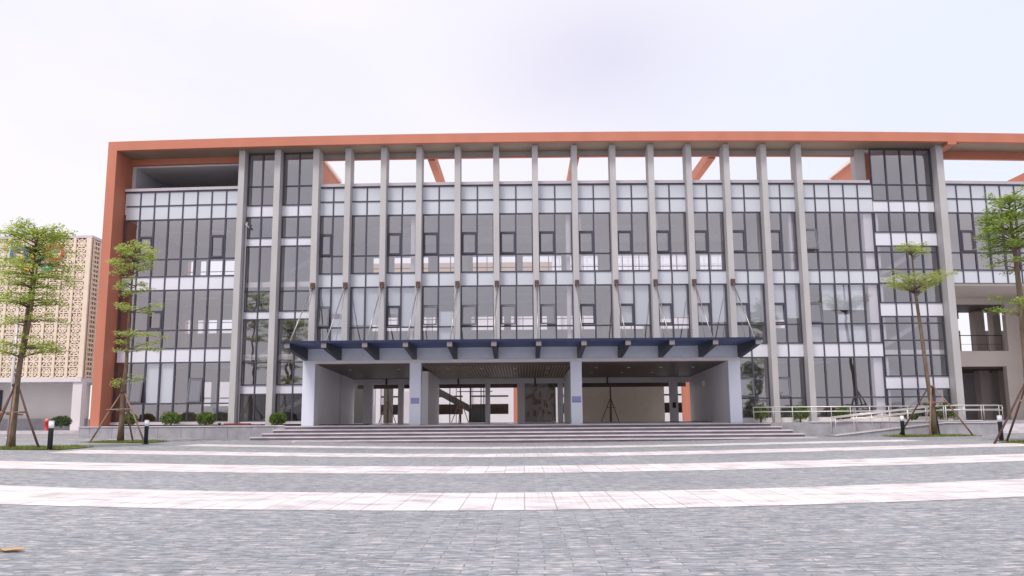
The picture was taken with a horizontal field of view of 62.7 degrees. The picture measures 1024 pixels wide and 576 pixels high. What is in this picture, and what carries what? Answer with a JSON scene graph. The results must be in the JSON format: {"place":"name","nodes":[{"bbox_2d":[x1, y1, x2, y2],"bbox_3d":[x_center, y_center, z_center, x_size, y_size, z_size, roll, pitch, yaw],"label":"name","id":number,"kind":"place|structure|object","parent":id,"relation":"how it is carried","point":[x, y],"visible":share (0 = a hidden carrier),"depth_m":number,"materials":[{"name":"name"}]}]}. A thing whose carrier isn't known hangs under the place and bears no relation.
{"place":"outdoors","nodes":[
{"label":"outdoors","id":0,"kind":"place"},
{"bbox_2d":[0,444,95,449],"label":"grass","id":1,"kind":"structure","parent":0,"point":[26,447],"depth_m":29.96,"materials":[{"name":"green plant"}]},
{"bbox_2d":[46,421,54,449],"bbox_3d":[-16.144,5.160,29.395,0.280,1.010,0.280,-1,-9,1],"label":"bollard light","id":2,"kind":"object","parent":1,"relation":"on","point":[50,435],"visible":0.98,"depth_m":29.34,"materials":[{"name":"grey metal"}]},
{"bbox_2d":[188,255,784,422],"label":"building","id":3,"kind":"structure","parent":0,"point":[503,404],"depth_m":83.87,"materials":[{"name":"white paint"}]},
{"bbox_2d":[0,419,1023,575],"bbox_3d":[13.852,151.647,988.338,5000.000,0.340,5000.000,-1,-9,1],"label":"ground","id":4,"kind":"structure","parent":0,"point":[972,537],"depth_m":10.20,"materials":[{"name":"grey stone"}]},
{"bbox_2d":[6,322,17,437],"bbox_3d":[-26.595,4.827,44.756,0.320,6.273,0.320,-1,-9,1],"label":"trunk","id":5,"kind":"object","parent":4,"relation":"on","point":[13,373],"visible":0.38,"depth_m":44.75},
{"bbox_2d":[0,547,24,550],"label":"dry leaf","id":6,"kind":"object","parent":4,"relation":"on","point":[13,549],"visible":1,"depth_m":8.11,"materials":[{"name":"brown plant"}]},
{"bbox_2d":[0,384,39,448],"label":"tree support","id":7,"kind":"object","parent":4,"relation":"on","point":[3,410],"visible":0.94,"depth_m":30.35,"materials":[{"name":"brown wood"}]},
{"bbox_2d":[0,216,84,447],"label":"tree","id":8,"kind":"object","parent":4,"relation":"on","point":[43,236],"visible":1,"depth_m":31.08,"materials":[{"name":"green plant"}]},
{"bbox_2d":[43,418,48,430],"bbox_3d":[-31.580,9.264,56.998,0.400,0.810,0.273,-1,-9,1],"label":"fire hydrant","id":9,"kind":"object","parent":4,"relation":"on","point":[46,424],"visible":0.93,"depth_m":56.93,"materials":[{"name":"red metal"}]},
{"bbox_2d":[50,415,72,427],"bbox_3d":[-29.631,8.778,55.265,1.413,0.827,1.377,-1,-9,1],"label":"round shrub","id":10,"kind":"object","parent":4,"relation":"on","point":[61,421],"visible":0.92,"depth_m":55.03,"materials":[{"name":"green plant"}]},
{"bbox_2d":[0,235,189,433],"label":"annex building","id":11,"kind":"structure","parent":4,"relation":"on","point":[52,386],"depth_m":58.97,"materials":[{"name":"brown concrete"}]},
{"bbox_2d":[0,390,2,410],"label":"window","id":12,"kind":"structure","parent":11,"relation":"in","point":[1,391],"depth_m":60.51,"materials":[{"name":"grey"}]},
{"bbox_2d":[89,391,143,441],"bbox_3d":[-17.604,5.854,38.345,2.575,2.391,1.643,-1,-9,1],"label":"tree support","id":13,"kind":"object","parent":4,"relation":"on","point":[110,409],"visible":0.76,"depth_m":37.84,"materials":[{"name":"brown wood"}]},
{"bbox_2d":[78,439,168,442],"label":"grass","id":14,"kind":"structure","parent":4,"relation":"on","point":[124,441],"depth_m":37.06,"materials":[{"name":"green plant"}]},
{"bbox_2d":[105,239,169,441],"bbox_3d":[-17.438,2.427,38.669,2.896,9.289,2.527,-1,-9,1],"label":"tree","id":15,"kind":"object","parent":4,"relation":"on","point":[127,334],"visible":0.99,"depth_m":38.64,"materials":[{"name":"green plant"}]},
{"bbox_2d":[144,420,148,443],"bbox_3d":[-15.497,6.110,35.604,0.280,1.010,0.280,-1,-9,1],"label":"bollard light","id":16,"kind":"object","parent":4,"relation":"on","point":[146,429],"visible":0.99,"depth_m":35.54,"materials":[{"name":"grey metal"}]},
{"bbox_2d":[0,479,1023,510],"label":"paving band","id":17,"kind":"object","parent":4,"relation":"on","point":[94,497],"visible":1,"depth_m":13.18,"materials":[{"name":"white stone"}]},
{"bbox_2d":[0,454,1023,473],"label":"paving band","id":18,"kind":"object","parent":4,"relation":"on","point":[476,469],"visible":1,"depth_m":20.91,"materials":[{"name":"white stone"}]},
{"bbox_2d":[250,423,816,442],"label":"entrance steps","id":19,"kind":"structure","parent":4,"relation":"on","point":[536,433],"depth_m":42.23,"materials":[{"name":"stone"}]},
{"bbox_2d":[51,443,1023,456],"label":"paving band","id":20,"kind":"object","parent":4,"relation":"on","point":[537,454],"visible":1,"depth_m":28.42,"materials":[{"name":"white stone"}]},
{"bbox_2d":[182,440,916,448],"bbox_3d":[1.760,6.533,35.018,30.592,0.198,2.564,0,-9,-1],"label":"paving band","id":21,"kind":"object","parent":4,"relation":"on","point":[293,446],"visible":0.97,"depth_m":34.88,"materials":[{"name":"white stone"}]},
{"bbox_2d":[78,419,1023,438],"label":"terrace","id":22,"kind":"structure","parent":4,"relation":"on","point":[810,429],"depth_m":43.93,"materials":[{"name":"grey stone"}]},
{"bbox_2d":[125,413,137,425],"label":"round shrub","id":23,"kind":"object","parent":22,"relation":"on","point":[132,420],"visible":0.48,"depth_m":44.88,"materials":[{"name":"green plant"}]},
{"bbox_2d":[159,411,181,425],"bbox_3d":[-18.259,6.981,44.876,1.141,0.826,1.125,-1,-9,1],"label":"round shrub","id":24,"kind":"object","parent":22,"relation":"on","point":[176,419],"visible":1,"depth_m":44.67,"materials":[{"name":"green plant"}]},
{"bbox_2d":[195,412,216,425],"bbox_3d":[-16.336,6.962,44.714,1.115,0.786,1.057,-1,-9,1],"label":"round shrub","id":25,"kind":"object","parent":22,"relation":"on","point":[201,420],"visible":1,"depth_m":44.57,"materials":[{"name":"green plant"}]},
{"bbox_2d":[269,412,286,424],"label":"round shrub","id":26,"kind":"object","parent":22,"relation":"on","point":[277,418],"visible":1,"depth_m":44.32,"materials":[{"name":"green plant"}]},
{"bbox_2d":[378,389,395,422],"bbox_3d":[-8.499,7.776,57.129,1.374,3.442,0.508,-1,-9,1],"label":"bare tree","id":27,"kind":"object","parent":22,"relation":"on","point":[387,410],"visible":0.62,"depth_m":57.11,"materials":[{"name":"brown plant"}]},
{"bbox_2d":[451,388,468,422],"bbox_3d":[-3.550,7.731,57.066,1.374,3.442,0.508,-1,-9,1],"label":"bare tree","id":28,"kind":"object","parent":22,"relation":"on","point":[460,402],"visible":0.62,"depth_m":57.04,"materials":[{"name":"brown plant"}]},
{"bbox_2d":[77,420,981,427],"bbox_3d":[0.796,7.133,44.090,47.650,0.050,0.957,-1,-9,1],"label":"terrace coping","id":29,"kind":"object","parent":22,"relation":"on","point":[285,425],"visible":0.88,"depth_m":43.90,"materials":[{"name":"stone"}]},
{"bbox_2d":[224,423,250,425],"bbox_3d":[-14.492,7.199,44.339,1.370,0.105,0.250,-1,-9,1],"label":"red board","id":30,"kind":"object","parent":29,"relation":"on","point":[237,424],"visible":0.89,"depth_m":44.22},
{"bbox_2d":[537,387,554,421],"bbox_3d":[2.241,7.587,56.400,1.374,3.442,0.508,-1,-9,1],"label":"bare tree","id":31,"kind":"object","parent":22,"relation":"on","point":[546,402],"visible":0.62,"depth_m":56.40,"materials":[{"name":"brown plant"}]},
{"bbox_2d":[601,383,618,421],"bbox_3d":[6.480,7.427,55.556,1.374,3.442,0.508,-1,-9,1],"label":"bare tree","id":32,"kind":"object","parent":22,"relation":"on","point":[611,403],"visible":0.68,"depth_m":55.54,"materials":[{"name":"brown plant"}]},
{"bbox_2d":[751,404,769,422],"bbox_3d":[13.140,6.607,44.371,0.973,0.998,0.984,-1,-9,1],"label":"leafy shrub","id":33,"kind":"object","parent":22,"relation":"on","point":[761,416],"visible":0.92,"depth_m":44.24,"materials":[{"name":"green plant"}]},
{"bbox_2d":[791,404,809,421],"bbox_3d":[15.232,6.626,44.434,0.991,0.950,1.017,-1,-9,1],"label":"leafy shrub","id":34,"kind":"object","parent":22,"relation":"on","point":[804,415],"visible":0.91,"depth_m":44.21,"materials":[{"name":"green plant"}]},
{"bbox_2d":[833,407,852,420],"bbox_3d":[17.494,6.673,44.500,1.042,0.844,0.986,-1,-9,1],"label":"leafy shrub","id":35,"kind":"object","parent":22,"relation":"on","point":[841,409],"visible":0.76,"depth_m":44.37,"materials":[{"name":"green plant"}]},
{"bbox_2d":[752,405,1003,422],"bbox_3d":[19.254,6.602,44.078,13.388,0.828,0.113,0,-9,-2],"label":"railing","id":36,"kind":"object","parent":22,"relation":"on","point":[831,411],"visible":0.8,"depth_m":44.04,"materials":[{"name":"silver metal"}]},
{"bbox_2d":[903,405,919,420],"bbox_3d":[21.184,6.646,44.630,0.936,0.882,0.920,-1,-9,1],"label":"leafy shrub","id":37,"kind":"object","parent":22,"relation":"on","point":[915,417],"visible":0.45,"depth_m":44.46,"materials":[{"name":"green plant"}]},
{"bbox_2d":[936,401,957,419],"bbox_3d":[23.105,6.563,44.736,1.136,1.051,1.124,-1,-9,1],"label":"leafy shrub","id":38,"kind":"object","parent":22,"relation":"on","point":[951,415],"visible":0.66,"depth_m":44.62,"materials":[{"name":"green plant"}]},
{"bbox_2d":[89,131,1023,425],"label":"school building","id":39,"kind":"structure","parent":4,"relation":"on","point":[305,297],"depth_m":47.00,"materials":[{"name":"grey concrete"}]},
{"bbox_2d":[113,362,229,421],"bbox_3d":[-18.592,5.694,46.029,6.689,3.240,0.459,-1,-9,4],"label":"window","id":40,"kind":"structure","parent":39,"relation":"in","point":[165,378],"depth_m":46.24,"materials":[{"name":"grey glass"}]},
{"bbox_2d":[117,289,232,349],"bbox_3d":[-18.614,1.738,46.725,6.689,3.290,0.195,-1,-9,4],"label":"window","id":41,"kind":"structure","parent":39,"relation":"in","point":[162,312],"depth_m":46.70,"materials":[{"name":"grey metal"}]},
{"bbox_2d":[122,218,236,277],"bbox_3d":[-18.643,-2.260,47.336,6.689,3.300,0.192,-1,-9,4],"label":"window","id":42,"kind":"structure","parent":39,"relation":"in","point":[151,238],"depth_m":47.28,"materials":[{"name":"grey glass"}]},
{"bbox_2d":[239,394,265,421],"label":"window","id":43,"kind":"structure","parent":39,"relation":"in","point":[254,395],"depth_m":45.66,"materials":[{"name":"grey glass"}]},
{"bbox_2d":[241,319,268,384],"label":"window","id":44,"kind":"structure","parent":39,"relation":"in","point":[257,320],"depth_m":46.12,"materials":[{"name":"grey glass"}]},
{"bbox_2d":[244,246,271,311],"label":"window","id":45,"kind":"structure","parent":39,"relation":"in","point":[259,266],"depth_m":46.73,"materials":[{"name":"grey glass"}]},
{"bbox_2d":[246,217,272,237],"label":"window","id":46,"kind":"structure","parent":39,"relation":"in","point":[261,218],"depth_m":47.21,"materials":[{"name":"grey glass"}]},
{"bbox_2d":[247,153,274,205],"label":"window","id":47,"kind":"structure","parent":39,"relation":"in","point":[262,187],"depth_m":47.60,"materials":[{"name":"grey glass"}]},
{"bbox_2d":[275,394,301,420],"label":"window","id":48,"kind":"structure","parent":39,"relation":"in","point":[292,397],"depth_m":45.61,"materials":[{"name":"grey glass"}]},
{"bbox_2d":[276,319,308,384],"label":"window","id":49,"kind":"structure","parent":39,"relation":"in","point":[294,336],"depth_m":45.96,"materials":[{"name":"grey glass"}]},
{"bbox_2d":[279,245,310,310],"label":"window","id":50,"kind":"structure","parent":39,"relation":"in","point":[296,272],"depth_m":46.60,"materials":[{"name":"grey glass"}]},
{"bbox_2d":[281,216,311,237],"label":"window","id":51,"kind":"structure","parent":39,"relation":"in","point":[297,217],"depth_m":47.10,"materials":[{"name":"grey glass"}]},
{"bbox_2d":[282,152,312,204],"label":"window","id":52,"kind":"structure","parent":39,"relation":"in","point":[299,178],"depth_m":47.45,"materials":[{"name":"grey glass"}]},
{"bbox_2d":[317,287,341,340],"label":"window","id":53,"kind":"structure","parent":39,"relation":"in","point":[330,297],"depth_m":46.38,"materials":[{"name":"grey glass"}]},
{"bbox_2d":[319,216,343,273],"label":"window","id":54,"kind":"structure","parent":39,"relation":"in","point":[330,254],"depth_m":46.78,"materials":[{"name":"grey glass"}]},
{"bbox_2d":[349,287,378,339],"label":"window","id":55,"kind":"structure","parent":39,"relation":"in","point":[363,300],"depth_m":46.35,"materials":[{"name":"grey glass"}]},
{"bbox_2d":[351,215,379,273],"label":"window","id":56,"kind":"structure","parent":39,"relation":"in","point":[366,216],"depth_m":46.71,"materials":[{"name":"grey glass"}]},
{"bbox_2d":[386,286,414,339],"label":"window","id":57,"kind":"structure","parent":39,"relation":"in","point":[400,300],"depth_m":46.28,"materials":[{"name":"grey glass"}]},
{"bbox_2d":[387,215,415,272],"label":"window","id":58,"kind":"structure","parent":39,"relation":"in","point":[388,234],"depth_m":46.65,"materials":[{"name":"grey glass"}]},
{"bbox_2d":[422,214,453,272],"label":"window","id":59,"kind":"structure","parent":39,"relation":"in","point":[437,234],"depth_m":46.57,"materials":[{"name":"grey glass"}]},
{"bbox_2d":[422,286,453,339],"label":"window","id":60,"kind":"structure","parent":39,"relation":"in","point":[443,320],"depth_m":46.03,"materials":[{"name":"grey glass"}]},
{"bbox_2d":[461,214,493,271],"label":"window","id":61,"kind":"structure","parent":39,"relation":"in","point":[463,253],"depth_m":46.50,"materials":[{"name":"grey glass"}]},
{"bbox_2d":[461,285,493,338],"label":"window","id":62,"kind":"structure","parent":39,"relation":"in","point":[476,306],"depth_m":45.94,"materials":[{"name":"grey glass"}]},
{"bbox_2d":[500,213,532,271],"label":"window","id":63,"kind":"structure","parent":39,"relation":"in","point":[514,233],"depth_m":46.46,"materials":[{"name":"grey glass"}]},
{"bbox_2d":[500,285,533,338],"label":"window","id":64,"kind":"structure","parent":39,"relation":"in","point":[514,324],"depth_m":45.87,"materials":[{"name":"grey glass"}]},
{"bbox_2d":[538,213,572,271],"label":"window","id":65,"kind":"structure","parent":39,"relation":"in","point":[553,252],"depth_m":46.45,"materials":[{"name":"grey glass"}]},
{"bbox_2d":[539,285,573,338],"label":"window","id":66,"kind":"structure","parent":39,"relation":"in","point":[555,305],"depth_m":45.87,"materials":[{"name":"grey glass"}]},
{"bbox_2d":[578,212,610,270],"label":"window","id":67,"kind":"structure","parent":39,"relation":"in","point":[593,232],"depth_m":46.44,"materials":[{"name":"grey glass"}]},
{"bbox_2d":[580,284,612,337],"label":"window","id":68,"kind":"structure","parent":39,"relation":"in","point":[594,305],"depth_m":45.87,"materials":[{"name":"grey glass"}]},
{"bbox_2d":[617,212,649,270],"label":"window","id":69,"kind":"structure","parent":39,"relation":"in","point":[630,231],"depth_m":46.44,"materials":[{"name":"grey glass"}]},
{"bbox_2d":[619,284,651,337],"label":"window","id":70,"kind":"structure","parent":39,"relation":"in","point":[634,298],"depth_m":46.10,"materials":[{"name":"grey glass"}]},
{"bbox_2d":[656,212,687,270],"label":"window","id":71,"kind":"structure","parent":39,"relation":"in","point":[669,251],"depth_m":46.46,"materials":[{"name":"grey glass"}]},
{"bbox_2d":[658,284,690,337],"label":"window","id":72,"kind":"structure","parent":39,"relation":"in","point":[673,297],"depth_m":46.12,"materials":[{"name":"grey glass"}]},
{"bbox_2d":[694,212,725,269],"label":"window","id":73,"kind":"structure","parent":39,"relation":"in","point":[706,251],"depth_m":46.50,"materials":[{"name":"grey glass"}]},
{"bbox_2d":[697,284,728,336],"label":"window","id":74,"kind":"structure","parent":39,"relation":"in","point":[712,296],"depth_m":46.14,"materials":[{"name":"grey glass"}]},
{"bbox_2d":[732,212,763,269],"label":"window","id":75,"kind":"structure","parent":39,"relation":"in","point":[744,251],"depth_m":46.56,"materials":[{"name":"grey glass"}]},
{"bbox_2d":[735,284,766,342],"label":"window","id":76,"kind":"structure","parent":39,"relation":"in","point":[751,296],"depth_m":46.19,"materials":[{"name":"grey glass"}]},
{"bbox_2d":[740,357,770,417],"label":"window","id":77,"kind":"structure","parent":39,"relation":"in","point":[752,361],"depth_m":45.36,"materials":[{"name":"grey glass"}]},
{"bbox_2d":[770,212,798,269],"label":"window","id":78,"kind":"structure","parent":39,"relation":"in","point":[781,251],"depth_m":46.61,"materials":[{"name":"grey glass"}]},
{"bbox_2d":[773,284,802,342],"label":"window","id":79,"kind":"structure","parent":39,"relation":"in","point":[786,302],"depth_m":46.23,"materials":[{"name":"grey glass"}]},
{"bbox_2d":[777,357,806,416],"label":"window","id":80,"kind":"structure","parent":39,"relation":"in","point":[789,396],"depth_m":45.39,"materials":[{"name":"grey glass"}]},
{"bbox_2d":[805,212,876,269],"bbox_3d":[18.213,-2.635,46.648,4.093,3.300,0.452,0,-9,-2],"label":"window","id":81,"kind":"structure","parent":39,"relation":"in","point":[846,251],"depth_m":46.71,"materials":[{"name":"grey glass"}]},
{"bbox_2d":[809,283,882,342],"bbox_3d":[18.240,1.373,46.103,4.093,3.290,0.428,0,-9,-2],"label":"window","id":82,"kind":"structure","parent":39,"relation":"in","point":[828,296],"depth_m":46.26,"materials":[{"name":"grey glass"}]},
{"bbox_2d":[814,357,887,416],"bbox_3d":[18.266,5.356,45.586,4.093,3.240,0.146,0,-9,-2],"label":"window","id":83,"kind":"structure","parent":39,"relation":"in","point":[871,396],"depth_m":45.56,"materials":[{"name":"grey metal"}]},
{"bbox_2d":[868,149,933,200],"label":"window","id":84,"kind":"structure","parent":39,"relation":"in","point":[886,184],"depth_m":47.48,"materials":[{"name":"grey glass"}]},
{"bbox_2d":[873,212,935,231],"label":"window","id":85,"kind":"structure","parent":39,"relation":"in","point":[919,213],"depth_m":47.10,"materials":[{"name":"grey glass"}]},
{"bbox_2d":[876,246,942,302],"bbox_3d":[22.054,-0.761,46.686,3.516,3.210,0.144,0,-9,-3],"label":"window","id":86,"kind":"structure","parent":39,"relation":"in","point":[891,251],"depth_m":46.66,"materials":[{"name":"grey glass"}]},
{"bbox_2d":[881,316,948,375],"bbox_3d":[22.083,3.188,46.084,3.516,3.300,0.144,0,-9,-3],"label":"window","id":87,"kind":"structure","parent":39,"relation":"in","point":[912,322],"depth_m":46.05,"materials":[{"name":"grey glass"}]},
{"bbox_2d":[886,388,951,416],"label":"window","id":88,"kind":"structure","parent":39,"relation":"in","point":[902,396],"depth_m":45.59,"materials":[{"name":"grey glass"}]},
{"bbox_2d":[948,212,1023,269],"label":"window","id":89,"kind":"structure","parent":39,"relation":"in","point":[960,235],"depth_m":47.09,"materials":[{"name":"grey metal"}]},
{"bbox_2d":[825,423,997,436],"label":"access ramp","id":90,"kind":"structure","parent":4,"relation":"on","point":[974,428],"depth_m":42.45,"materials":[{"name":"grey concrete"}]},
{"bbox_2d":[830,406,929,433],"bbox_3d":[19.215,6.834,43.606,5.444,1.448,0.064,0,-9,-2],"label":"railing","id":91,"kind":"object","parent":90,"relation":"on","point":[877,415],"visible":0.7,"depth_m":43.61,"materials":[{"name":"silver metal"}]},
{"bbox_2d":[835,405,944,434],"bbox_3d":[19.099,6.671,42.434,5.644,1.478,0.064,0,-9,-2],"label":"railing","id":92,"kind":"object","parent":90,"relation":"on","point":[925,411],"visible":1,"depth_m":42.44,"materials":[{"name":"silver metal"}]},
{"bbox_2d":[835,421,996,435],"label":"ramp kerb","id":93,"kind":"structure","parent":90,"relation":"on","point":[913,426],"depth_m":42.33,"materials":[{"name":"stone"}]},
{"bbox_2d":[945,405,999,421],"bbox_3d":[23.399,6.384,42.673,2.842,0.896,0.060,0,-9,-3],"label":"railing","id":94,"kind":"object","parent":90,"relation":"on","point":[963,409],"visible":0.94,"depth_m":42.68,"materials":[{"name":"silver metal"}]},
{"bbox_2d":[882,241,959,434],"bbox_3d":[20.434,2.454,41.944,3.395,9.822,3.222,-1,-9,1],"label":"tree","id":95,"kind":"object","parent":4,"relation":"on","point":[912,280],"visible":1,"depth_m":41.96,"materials":[{"name":"green plant"}]},
{"bbox_2d":[899,385,972,435],"bbox_3d":[20.839,6.012,41.307,3.146,2.574,1.732,-1,-9,1],"label":"tree support","id":96,"kind":"object","parent":4,"relation":"on","point":[944,401],"visible":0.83,"depth_m":41.31,"materials":[{"name":"brown wood"}]},
{"bbox_2d":[972,184,1023,376],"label":"tree","id":97,"kind":"object","parent":4,"relation":"on","point":[1013,243],"visible":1,"depth_m":31.62,"materials":[{"name":"green plant"}]},
{"bbox_2d":[997,415,1005,440],"bbox_3d":[19.435,5.578,33.425,0.280,1.010,0.280,-1,-9,1],"label":"bollard light","id":98,"kind":"object","parent":4,"relation":"on","point":[1000,424],"visible":0.84,"depth_m":33.38,"materials":[{"name":"grey metal"}]},
{"bbox_2d":[993,383,1023,443],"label":"tree support","id":99,"kind":"object","parent":4,"relation":"on","point":[1007,418],"visible":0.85,"depth_m":30.93,"materials":[{"name":"brown wood"}]},
{"bbox_2d":[999,439,1023,442],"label":"grass","id":100,"kind":"structure","parent":4,"relation":"on","point":[1015,441],"depth_m":31.57,"materials":[{"name":"green plant"}]},
{"bbox_2d":[1003,424,1023,432],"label":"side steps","id":101,"kind":"structure","parent":4,"relation":"on","point":[1017,428],"depth_m":45.12,"materials":[{"name":"stone"}]},
{"bbox_2d":[0,0,1023,418],"label":"sky","id":102,"kind":"structure","parent":0,"point":[78,77],"materials":[{"name":"white"}]},
{"bbox_2d":[881,433,981,436],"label":"grass","id":103,"kind":"structure","parent":0,"point":[925,435],"depth_m":40.28,"materials":[{"name":"green plant"}]},
{"bbox_2d":[900,416,904,435],"bbox_3d":[18.824,6.666,40.501,0.280,1.010,0.280,-1,-9,1],"label":"bollard light","id":104,"kind":"object","parent":103,"relation":"on","point":[902,425],"visible":0.94,"depth_m":40.44,"materials":[{"name":"grey metal"}]}
]}

